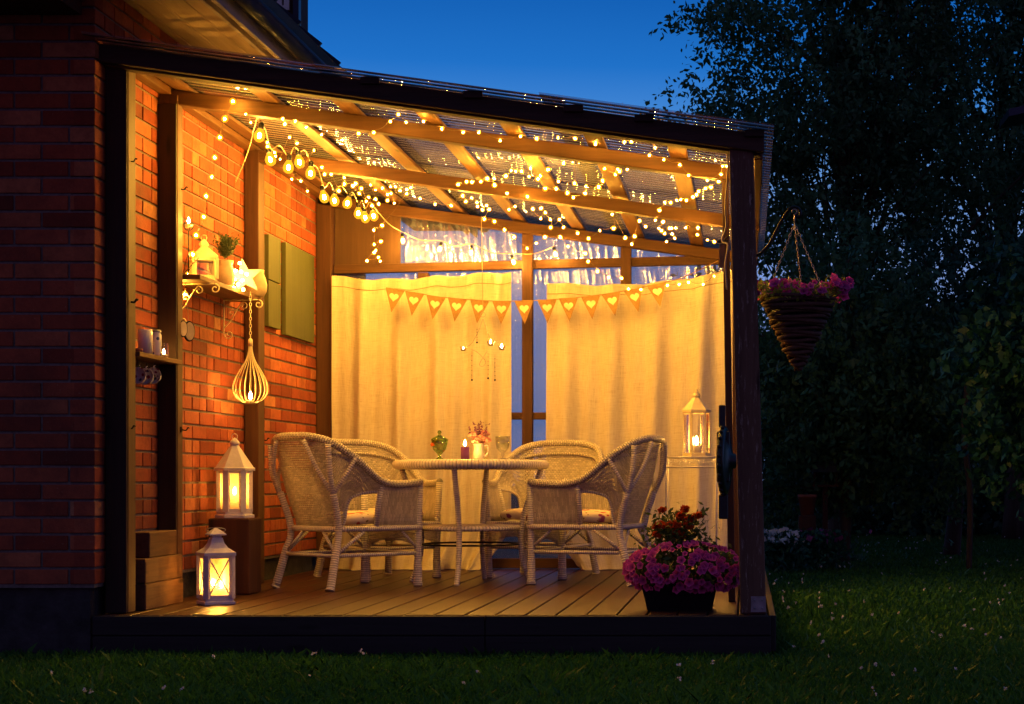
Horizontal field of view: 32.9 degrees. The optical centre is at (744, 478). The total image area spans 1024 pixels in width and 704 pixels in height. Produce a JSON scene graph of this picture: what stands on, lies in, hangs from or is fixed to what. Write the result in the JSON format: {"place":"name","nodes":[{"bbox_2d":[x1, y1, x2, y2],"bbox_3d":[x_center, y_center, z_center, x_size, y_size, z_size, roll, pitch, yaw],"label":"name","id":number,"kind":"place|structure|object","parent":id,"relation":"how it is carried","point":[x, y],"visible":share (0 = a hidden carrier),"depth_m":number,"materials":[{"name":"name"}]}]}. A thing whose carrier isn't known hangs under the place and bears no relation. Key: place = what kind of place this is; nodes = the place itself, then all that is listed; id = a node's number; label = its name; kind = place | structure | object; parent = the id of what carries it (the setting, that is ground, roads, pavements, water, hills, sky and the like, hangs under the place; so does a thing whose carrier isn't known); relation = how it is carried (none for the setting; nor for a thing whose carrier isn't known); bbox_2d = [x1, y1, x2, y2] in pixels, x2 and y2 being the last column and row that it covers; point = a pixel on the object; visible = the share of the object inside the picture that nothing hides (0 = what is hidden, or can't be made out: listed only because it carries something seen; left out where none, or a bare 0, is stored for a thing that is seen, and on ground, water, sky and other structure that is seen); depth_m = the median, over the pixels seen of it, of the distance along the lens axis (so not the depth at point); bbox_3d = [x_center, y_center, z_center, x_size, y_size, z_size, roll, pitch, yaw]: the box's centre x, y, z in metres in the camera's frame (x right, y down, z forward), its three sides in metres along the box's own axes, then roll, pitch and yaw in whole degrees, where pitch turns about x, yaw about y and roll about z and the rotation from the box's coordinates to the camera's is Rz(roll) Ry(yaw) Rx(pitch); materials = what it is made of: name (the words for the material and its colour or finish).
{"place":"outdoors","nodes":[
{"label":"outdoors","id":0,"kind":"place"},
{"bbox_2d":[308,0,1023,484],"label":"sky","id":1,"kind":"structure","parent":0,"point":[604,51],"materials":[{"name":"blue"}]},
{"bbox_2d":[492,489,1022,639],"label":"lawn ground","id":2,"kind":"structure","parent":0,"point":[506,553],"depth_m":18.51,"materials":[{"name":"green plant"}]},
{"bbox_2d":[0,0,488,653],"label":"brick house","id":3,"kind":"structure","parent":2,"relation":"on","point":[52,332],"depth_m":7.96,"materials":[{"name":"brick"}]},
{"bbox_2d":[183,274,262,338],"bbox_3d":[-2.901,-0.937,9.450,0.234,0.256,1.140,0,0,0],"label":"wall shelf","id":4,"kind":"object","parent":3,"relation":"attached to","point":[207,285],"depth_m":9.42,"materials":[{"name":"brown wood"}]},
{"bbox_2d":[183,222,193,273],"bbox_3d":[-2.911,-1.202,8.929,0.060,0.274,0.060,0,0,0],"label":"candle holder","id":5,"kind":"object","parent":4,"relation":"on","point":[184,223],"visible":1,"depth_m":8.93,"materials":[{"name":"black metal"}]},
{"bbox_2d":[185,217,191,227],"bbox_3d":[-2.911,-1.343,8.929,0.038,0.056,0.038,0,0,0],"label":"candle","id":6,"kind":"object","parent":5,"relation":"on","point":[187,225],"visible":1,"depth_m":8.92,"materials":[{"name":"wax"}]},
{"bbox_2d":[184,296,194,341],"bbox_3d":[-2.922,-0.841,8.968,0.021,0.239,0.067,0,0,38],"label":"hanging disc","id":7,"kind":"object","parent":4,"relation":"hanging from","point":[189,336],"visible":0.84,"depth_m":8.96,"materials":[{"name":"brown wood"}]},
{"bbox_2d":[183,250,198,273],"bbox_3d":[-2.911,-1.130,8.903,0.123,0.132,0.014,0,0,0],"label":"dry twig","id":8,"kind":"object","parent":4,"relation":"on","point":[191,265],"visible":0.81,"depth_m":8.90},
{"bbox_2d":[189,235,218,280],"bbox_3d":[-2.922,-1.193,9.217,0.141,0.254,0.141,0,0,-25],"label":"candle lantern","id":9,"kind":"object","parent":4,"relation":"on","point":[203,253],"visible":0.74,"depth_m":9.18,"materials":[{"name":"beige paint"}]},
{"bbox_2d":[209,231,239,286],"bbox_3d":[-2.887,-1.222,9.500,0.148,0.312,0.157,0,0,34],"label":"potted lavender","id":10,"kind":"object","parent":4,"relation":"on","point":[227,276],"visible":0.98,"depth_m":9.47,"materials":[{"name":"white ceramic"}]},
{"bbox_2d":[233,259,260,290],"bbox_3d":[-2.849,-1.152,9.645,0.178,0.202,0.212,0,0,0],"label":"star lamp","id":11,"kind":"object","parent":4,"relation":"on","point":[244,275],"visible":0.96,"depth_m":9.69,"materials":[{"name":"yellow wood"}]},
{"bbox_2d":[232,291,268,403],"bbox_3d":[-2.827,-0.750,9.756,0.200,0.643,0.200,0,0,0],"label":"wire pendant lantern","id":12,"kind":"object","parent":4,"relation":"hanging from","point":[250,355],"visible":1,"depth_m":9.74,"materials":[{"name":"beige paint"}]},
{"bbox_2d":[245,269,266,296],"bbox_3d":[-2.858,-1.143,9.975,0.128,0.155,0.128,0,0,0],"label":"stoneware pot","id":13,"kind":"object","parent":4,"relation":"on","point":[259,280],"visible":0.62,"depth_m":9.93,"materials":[{"name":"white ceramic"}]},
{"bbox_2d":[264,234,280,283],"bbox_3d":[-3.001,-1.395,10.840,0.030,0.280,0.280,0,0,0],"label":"painted board","id":14,"kind":"object","parent":3,"relation":"attached to","point":[272,258],"visible":0.9,"depth_m":10.79,"materials":[{"name":"wood"}]},
{"bbox_2d":[264,280,280,329],"bbox_3d":[-3.001,-1.104,10.840,0.030,0.288,0.280,0,0,0],"label":"painted board","id":15,"kind":"object","parent":3,"relation":"attached to","point":[272,307],"visible":0.9,"depth_m":10.79,"materials":[{"name":"green wood"}]},
{"bbox_2d":[281,242,313,342],"bbox_3d":[-3.001,-1.240,11.465,0.030,0.600,0.730,0,0,0],"label":"painted board","id":16,"kind":"object","parent":3,"relation":"attached to","point":[297,293],"visible":1,"depth_m":11.39,"materials":[{"name":"green wood"}]},
{"bbox_2d":[92,568,775,655],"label":"wooden deck","id":17,"kind":"structure","parent":2,"relation":"on","point":[511,610],"depth_m":7.95,"materials":[{"name":"brown wood"}]},
{"bbox_2d":[136,578,182,610],"bbox_3d":[-2.935,0.571,8.495,0.100,0.127,0.550,0,0,0],"label":"timber offcut","id":18,"kind":"object","parent":17,"relation":"on","point":[153,595],"visible":0.66,"depth_m":8.41,"materials":[{"name":"brown wood"}]},
{"bbox_2d":[136,554,181,583],"bbox_3d":[-2.936,0.445,8.490,0.098,0.120,0.540,0,0,0],"label":"timber offcut","id":19,"kind":"object","parent":18,"relation":"on","point":[157,569],"visible":0.66,"depth_m":8.40,"materials":[{"name":"brown wood"}]},
{"bbox_2d":[136,530,176,557],"bbox_3d":[-2.940,0.322,8.500,0.090,0.123,0.400,0,0,0],"label":"timber offcut","id":20,"kind":"object","parent":19,"relation":"on","point":[155,543],"visible":0.8,"depth_m":8.40,"materials":[{"name":"brown wood"}]},
{"bbox_2d":[196,527,235,604],"bbox_3d":[-2.685,0.440,8.660,0.162,0.389,0.162,0,0,-33],"label":"candle lantern","id":21,"kind":"object","parent":17,"relation":"on","point":[215,547],"visible":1,"depth_m":8.63,"materials":[{"name":"white metal"}]},
{"bbox_2d":[210,579,216,595],"bbox_3d":[-2.697,0.552,8.650,0.044,0.099,0.044,0,0,0],"label":"candle","id":22,"kind":"object","parent":21,"relation":"in","point":[214,592],"visible":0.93,"depth_m":8.64,"materials":[{"name":"wax"}]},
{"bbox_2d":[217,582,224,594],"bbox_3d":[-2.665,0.558,8.685,0.038,0.088,0.038,0,0,0],"label":"candle","id":23,"kind":"object","parent":21,"relation":"in","point":[221,591],"visible":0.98,"depth_m":8.67,"materials":[{"name":"wax"}]},
{"bbox_2d":[208,518,260,593],"bbox_3d":[-2.833,0.425,9.480,0.225,0.417,0.240,0,0,0],"label":"wooden block","id":24,"kind":"object","parent":17,"relation":"on","point":[242,538],"depth_m":9.36,"materials":[{"name":"brown wood"}]},
{"bbox_2d":[214,433,254,517],"bbox_3d":[-2.835,-0.019,9.480,0.212,0.469,0.213,0,0,0],"label":"candle lantern","id":25,"kind":"object","parent":24,"relation":"on","point":[234,458],"visible":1,"depth_m":9.42,"materials":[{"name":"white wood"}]},
{"bbox_2d":[230,487,238,508],"bbox_3d":[-2.835,0.111,9.480,0.052,0.136,0.052,0,0,0],"label":"candle","id":26,"kind":"object","parent":25,"relation":"in","point":[234,501],"visible":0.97,"depth_m":9.46,"materials":[{"name":"wax"}]},
{"bbox_2d":[268,432,422,591],"bbox_3d":[-2.351,0.189,10.007,0.739,0.912,0.781,0,0,40],"label":"wicker chair","id":27,"kind":"object","parent":17,"relation":"on","point":[331,497],"visible":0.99,"depth_m":9.82,"materials":[{"name":"wicker"}]},
{"bbox_2d":[309,510,400,524],"bbox_3d":[-2.296,0.227,10.073,0.460,0.081,0.460,0,0,38],"label":"seat cushion","id":28,"kind":"object","parent":27,"relation":"on","point":[358,517],"visible":0.46,"depth_m":9.85,"materials":[{"name":"fabric"}]},
{"bbox_2d":[312,439,442,580],"bbox_3d":[-2.397,0.189,11.062,0.739,0.912,0.781,0,0,-41],"label":"wicker chair","id":29,"kind":"object","parent":17,"relation":"on","point":[430,492],"visible":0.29,"depth_m":11.20,"materials":[{"name":"wicker"}]},
{"bbox_2d":[368,508,423,517],"bbox_3d":[-2.340,0.227,10.998,0.460,0.081,0.460,0,0,-41],"label":"seat cushion","id":30,"kind":"object","parent":29,"relation":"on","point":[371,509],"visible":0.06,"depth_m":10.88,"materials":[{"name":"fabric"}]},
{"bbox_2d":[82,33,773,613],"bbox_3d":[-1.462,-0.717,10.130,3.195,2.704,4.540,0,0,0],"label":"terrace shelter","id":31,"kind":"object","parent":17,"relation":"on","point":[426,165],"visible":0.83,"depth_m":8.79,"materials":[{"name":"brown wood"}]},
{"bbox_2d":[136,352,181,369],"bbox_3d":[-2.956,-0.568,8.470,0.122,0.085,0.610,0,0,0],"label":"mug shelf","id":32,"kind":"object","parent":31,"relation":"attached to","point":[142,359],"visible":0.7,"depth_m":8.50,"materials":[{"name":"brown wood"}]},
{"bbox_2d":[136,365,145,383],"bbox_3d":[-2.958,-0.516,8.329,0.086,0.109,0.072,0,0,0],"label":"china cup","id":33,"kind":"object","parent":32,"relation":"hanging from","point":[140,375],"visible":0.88,"depth_m":8.34,"materials":[{"name":"white ceramic"}]},
{"bbox_2d":[137,329,152,353],"bbox_3d":[-2.929,-0.670,8.333,0.070,0.118,0.070,0,0,0],"label":"white mug","id":34,"kind":"object","parent":32,"relation":"on","point":[145,340],"visible":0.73,"depth_m":8.31,"materials":[{"name":"ceramic"}]},
{"bbox_2d":[142,363,153,384],"bbox_3d":[-2.952,-0.517,8.417,0.086,0.109,0.072,0,0,0],"label":"china cup","id":35,"kind":"object","parent":32,"relation":"hanging from","point":[149,376],"visible":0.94,"depth_m":8.42,"materials":[{"name":"white ceramic"}]},
{"bbox_2d":[149,362,160,383],"bbox_3d":[-2.945,-0.527,8.506,0.086,0.109,0.072,0,0,0],"label":"china cup","id":36,"kind":"object","parent":32,"relation":"hanging from","point":[156,373],"visible":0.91,"depth_m":8.51,"materials":[{"name":"white ceramic"}]},
{"bbox_2d":[153,330,161,355],"bbox_3d":[-2.930,-0.677,8.493,0.052,0.132,0.052,0,0,0],"label":"patterned jar","id":37,"kind":"object","parent":32,"relation":"on","point":[157,342],"visible":0.69,"depth_m":8.47,"materials":[{"name":"ceramic"}]},
{"bbox_2d":[161,343,168,356],"bbox_3d":[-2.935,-0.649,8.621,0.048,0.074,0.048,0,0,0],"label":"tealight glass","id":38,"kind":"object","parent":32,"relation":"on","point":[165,355],"visible":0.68,"depth_m":8.62,"materials":[{"name":"glass"}]},
{"bbox_2d":[181,320,187,336],"bbox_3d":[-2.917,-0.844,8.849,0.021,0.218,0.054,0,0,38],"label":"hanging disc","id":39,"kind":"object","parent":31,"relation":"hanging from","point":[184,329],"visible":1,"depth_m":8.84,"materials":[{"name":"brown wood"}]},
{"bbox_2d":[184,100,233,295],"bbox_3d":[-2.805,-1.454,8.870,0.509,0.989,0.071,0,0,42],"label":"fairy light string","id":40,"kind":"object","parent":31,"relation":"hanging from","point":[207,188],"visible":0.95,"depth_m":8.84,"materials":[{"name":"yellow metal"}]},
{"bbox_2d":[266,135,314,191],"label":"fairy light string","id":41,"kind":"object","parent":31,"relation":"hanging from","point":[282,152],"visible":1,"depth_m":9.44,"materials":[{"name":"yellow metal"}]},
{"bbox_2d":[321,166,410,261],"bbox_3d":[-2.371,-1.689,10.870,0.380,0.465,1.515,0,0,0],"label":"fairy light string","id":42,"kind":"object","parent":31,"relation":"hanging from","point":[353,186],"visible":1,"depth_m":10.74,"materials":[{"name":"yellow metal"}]},
{"bbox_2d":[235,118,556,263],"bbox_3d":[-2.394,-1.700,10.654,1.020,0.416,3.227,0,0,23],"label":"festoon light string","id":43,"kind":"object","parent":31,"relation":"hanging from","point":[289,156],"visible":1,"depth_m":10.28,"materials":[{"name":"yellow glass"}]},
{"bbox_2d":[332,272,510,570],"bbox_3d":[-2.264,-0.410,11.852,1.262,2.078,0.272,0,0,0],"label":"curtain","id":44,"kind":"object","parent":31,"relation":"hanging from","point":[402,382],"visible":0.67,"depth_m":11.93,"materials":[{"name":"fabric"}]},
{"bbox_2d":[459,216,505,380],"bbox_3d":[-1.782,-1.201,11.407,0.144,1.098,0.449,0,0,-45],"label":"candle mobile","id":45,"kind":"object","parent":31,"relation":"hanging from","point":[490,344],"visible":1,"depth_m":11.36,"materials":[{"name":"metal"}]},
{"bbox_2d":[245,112,726,180],"bbox_3d":[-1.304,-1.679,8.635,2.435,0.354,0.094,0,0,-1],"label":"fairy light string","id":46,"kind":"object","parent":31,"relation":"hanging from","point":[478,132],"visible":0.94,"depth_m":8.64,"materials":[{"name":"yellow metal"}]},
{"bbox_2d":[457,163,627,197],"bbox_3d":[-1.114,-1.665,9.569,1.344,0.245,0.235,0,0,30],"label":"fairy light string","id":47,"kind":"object","parent":31,"relation":"hanging from","point":[552,179],"visible":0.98,"depth_m":9.56,"materials":[{"name":"yellow metal"}]},
{"bbox_2d":[386,260,718,323],"bbox_3d":[-1.325,-1.288,11.732,2.292,0.459,0.139,0,0,-2],"label":"bunting","id":48,"kind":"object","parent":31,"relation":"hanging from","point":[502,307],"visible":1,"depth_m":11.69,"materials":[{"name":"beige fabric"}]},
{"bbox_2d":[419,194,721,289],"bbox_3d":[-1.085,-1.494,11.054,2.343,0.493,0.251,0,0,-39],"label":"fairy light string","id":49,"kind":"object","parent":31,"relation":"hanging from","point":[560,237],"visible":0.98,"depth_m":11.04,"materials":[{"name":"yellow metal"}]},
{"bbox_2d":[507,192,645,244],"bbox_3d":[-1.032,-1.585,10.440,0.967,0.255,0.125,0,0,-31],"label":"fairy light string","id":50,"kind":"object","parent":31,"relation":"hanging from","point":[573,230],"visible":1,"depth_m":10.44,"materials":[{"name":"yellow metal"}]},
{"bbox_2d":[546,270,732,569],"bbox_3d":[-0.735,-0.416,11.856,1.320,2.090,0.268,0,0,0],"label":"curtain","id":51,"kind":"object","parent":31,"relation":"hanging from","point":[628,371],"visible":0.62,"depth_m":11.93,"materials":[{"name":"fabric"}]},
{"bbox_2d":[655,181,718,241],"bbox_3d":[-0.317,-1.481,9.673,0.385,0.176,1.521,0,0,0],"label":"fairy light string","id":52,"kind":"object","parent":31,"relation":"hanging from","point":[685,227],"visible":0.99,"depth_m":9.64,"materials":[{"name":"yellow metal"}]},
{"bbox_2d":[718,154,728,289],"bbox_3d":[-0.108,-1.280,8.445,0.059,0.679,0.301,0,0,0],"label":"hanging cable","id":53,"kind":"object","parent":31,"relation":"hanging from","point":[722,256],"visible":0.99,"depth_m":8.48,"materials":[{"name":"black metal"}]},
{"bbox_2d":[716,405,736,518],"bbox_3d":[-0.075,-0.083,8.403,0.131,0.560,0.351,0,0,0],"label":"cast ornament","id":54,"kind":"object","parent":31,"relation":"hanging from","point":[726,462],"visible":1,"depth_m":8.35,"materials":[{"name":"metal"}]},
{"bbox_2d":[756,206,801,256],"bbox_3d":[0.150,-1.181,8.140,0.246,0.249,0.030,0,0,-9],"label":"wall bracket","id":55,"kind":"object","parent":31,"relation":"attached to","point":[789,209],"depth_m":8.14,"materials":[{"name":"black metal"}]},
{"bbox_2d":[757,209,854,370],"bbox_3d":[0.270,-0.903,8.150,0.506,0.778,0.429,0,0,0],"label":"hanging basket","id":56,"kind":"object","parent":55,"relation":"hanging from","point":[797,311],"visible":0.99,"depth_m":8.05,"materials":[{"name":"brown wicker"}]},
{"bbox_2d":[392,459,548,585],"bbox_3d":[-1.685,0.259,10.500,0.956,0.752,0.956,0,0,0],"label":"wicker table","id":57,"kind":"object","parent":17,"relation":"on","point":[486,466],"visible":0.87,"depth_m":10.22,"materials":[{"name":"beige wicker"}]},
{"bbox_2d":[430,430,447,458],"bbox_3d":[-1.864,-0.208,10.417,0.105,0.180,0.106,0,0,16],"label":"glass jar","id":58,"kind":"object","parent":57,"relation":"on","point":[439,446],"visible":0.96,"depth_m":10.40,"materials":[{"name":"green glass"}]},
{"bbox_2d":[461,441,468,458],"bbox_3d":[-1.682,-0.177,10.256,0.052,0.118,0.052,0,0,0],"label":"candle","id":59,"kind":"object","parent":57,"relation":"on","point":[464,452],"visible":0.85,"depth_m":10.23,"materials":[{"name":"red wax"}]},
{"bbox_2d":[468,421,491,458],"bbox_3d":[-1.626,-0.237,10.422,0.147,0.238,0.135,0,0,-24],"label":"flower jug","id":60,"kind":"object","parent":57,"relation":"on","point":[479,439],"visible":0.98,"depth_m":10.39,"materials":[{"name":"white ceramic"}]},
{"bbox_2d":[495,436,509,458],"bbox_3d":[-1.479,-0.189,10.417,0.090,0.142,0.090,0,0,0],"label":"goblet","id":61,"kind":"object","parent":57,"relation":"on","point":[498,447],"visible":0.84,"depth_m":10.40,"materials":[{"name":"clear glass"}]},
{"bbox_2d":[482,440,604,577],"bbox_3d":[-1.321,0.189,11.245,0.739,0.912,0.781,0,0,14],"label":"wicker chair","id":62,"kind":"object","parent":17,"relation":"on","point":[568,449],"visible":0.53,"depth_m":11.49,"materials":[{"name":"wicker"}]},
{"bbox_2d":[500,508,557,519],"bbox_3d":[-1.342,0.227,11.161,0.460,0.081,0.460,0,0,13],"label":"seat cushion","id":63,"kind":"object","parent":62,"relation":"on","point":[511,514],"visible":0.23,"depth_m":10.98,"materials":[{"name":"fabric"}]},
{"bbox_2d":[526,435,666,586],"bbox_3d":[-0.885,0.189,10.405,0.781,0.912,0.739,0,0,15],"label":"wicker chair","id":64,"kind":"object","parent":17,"relation":"on","point":[631,486],"visible":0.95,"depth_m":10.18,"materials":[{"name":"wicker"}]},
{"bbox_2d":[566,509,625,522],"bbox_3d":[-0.969,0.227,10.428,0.460,0.081,0.460,0,0,15],"label":"seat cushion","id":65,"kind":"object","parent":64,"relation":"on","point":[595,516],"visible":0.49,"depth_m":10.20,"materials":[{"name":"fabric"}]},
{"bbox_2d":[622,501,739,610],"bbox_3d":[-0.291,0.372,8.291,0.610,0.525,0.490,0,0,0],"label":"flower planter","id":66,"kind":"object","parent":17,"relation":"on","point":[677,586],"visible":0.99,"depth_m":8.20,"materials":[{"name":"black metal"}]},
{"bbox_2d":[665,457,716,554],"bbox_3d":[-0.335,0.247,10.750,0.319,0.773,0.318,0,0,0],"label":"plant stand","id":67,"kind":"object","parent":17,"relation":"on","point":[685,458],"visible":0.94,"depth_m":10.59,"materials":[{"name":"white paint"}]},
{"bbox_2d":[682,387,710,456],"bbox_3d":[-0.305,-0.359,10.750,0.183,0.439,0.175,0,0,0],"label":"candle lantern","id":68,"kind":"object","parent":67,"relation":"on","point":[696,404],"visible":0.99,"depth_m":10.73,"materials":[{"name":"beige paint"}]},
{"bbox_2d":[693,436,700,452],"bbox_3d":[-0.305,-0.213,10.750,0.060,0.118,0.060,0,0,0],"label":"candle","id":69,"kind":"object","parent":68,"relation":"in","point":[696,449],"visible":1,"depth_m":10.73,"materials":[{"name":"wax"}]},
{"bbox_2d":[0,525,1023,703],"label":"grass","id":70,"kind":"structure","parent":2,"relation":"on","point":[808,670],"depth_m":7.27,"materials":[{"name":"green plant"}]},
{"bbox_2d":[50,535,1017,694],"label":"clover blossoms","id":71,"kind":"object","parent":70,"relation":"on","point":[819,634],"visible":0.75,"depth_m":8.43,"materials":[{"name":"white plant"}]},
{"bbox_2d":[764,527,825,572],"bbox_3d":[0.314,0.646,15.195,0.820,0.447,0.967,0,0,0],"label":"flowering plant","id":72,"kind":"object","parent":2,"relation":"on","point":[780,547],"visible":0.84,"depth_m":15.03,"materials":[{"name":"green plant"}]},
{"bbox_2d":[798,515,815,565],"bbox_3d":[0.580,0.584,15.900,0.160,0.493,0.200,0,0,0],"label":"pot stand","id":73,"kind":"object","parent":2,"relation":"on","point":[805,522],"visible":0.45,"depth_m":15.80,"materials":[{"name":"brown wood"}]},
{"bbox_2d":[798,494,816,514],"bbox_3d":[0.580,0.240,15.900,0.180,0.190,0.180,0,0,0],"label":"flower pot","id":74,"kind":"object","parent":73,"relation":"on","point":[807,502],"visible":1,"depth_m":15.84,"materials":[{"name":"ceramic"}]},
{"bbox_2d":[639,0,1023,529],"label":"tall tree","id":75,"kind":"object","parent":2,"relation":"on","point":[842,50],"visible":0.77,"depth_m":19.94,"materials":[{"name":"green plant"}]},
{"bbox_2d":[793,527,871,570],"bbox_3d":[0.702,0.648,15.617,0.937,0.435,0.898,0,0,-35],"label":"flowering plant","id":76,"kind":"object","parent":2,"relation":"on","point":[821,543],"visible":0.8,"depth_m":15.45,"materials":[{"name":"green plant"}]},
{"bbox_2d":[758,206,1001,563],"bbox_3d":[1.050,-0.901,16.487,3.003,3.469,2.121,0,0,0],"label":"leafy shrub","id":77,"kind":"object","parent":2,"relation":"on","point":[874,397],"visible":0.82,"depth_m":16.15,"materials":[{"name":"green plant"}]},
{"bbox_2d":[760,330,1023,536],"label":"hedge","id":78,"kind":"object","parent":2,"relation":"on","point":[868,520],"visible":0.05,"depth_m":24.62,"materials":[{"name":"green plant"}]},
{"bbox_2d":[806,0,1023,539],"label":"tall tree","id":79,"kind":"object","parent":2,"relation":"on","point":[1012,525],"visible":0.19,"depth_m":22.86,"materials":[{"name":"green plant"}]},
{"bbox_2d":[834,213,1023,555],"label":"leafy shrub","id":80,"kind":"object","parent":2,"relation":"on","point":[958,296],"visible":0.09,"depth_m":17.97,"materials":[{"name":"green plant"}]},
{"bbox_2d":[927,222,1023,520],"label":"leafy shrub","id":81,"kind":"object","parent":2,"relation":"on","point":[994,416],"visible":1,"depth_m":13.38,"materials":[{"name":"green plant"}]},
{"bbox_2d":[999,106,1023,128],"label":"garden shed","id":82,"kind":"structure","parent":2,"relation":"on","point":[1013,116],"depth_m":16.51,"materials":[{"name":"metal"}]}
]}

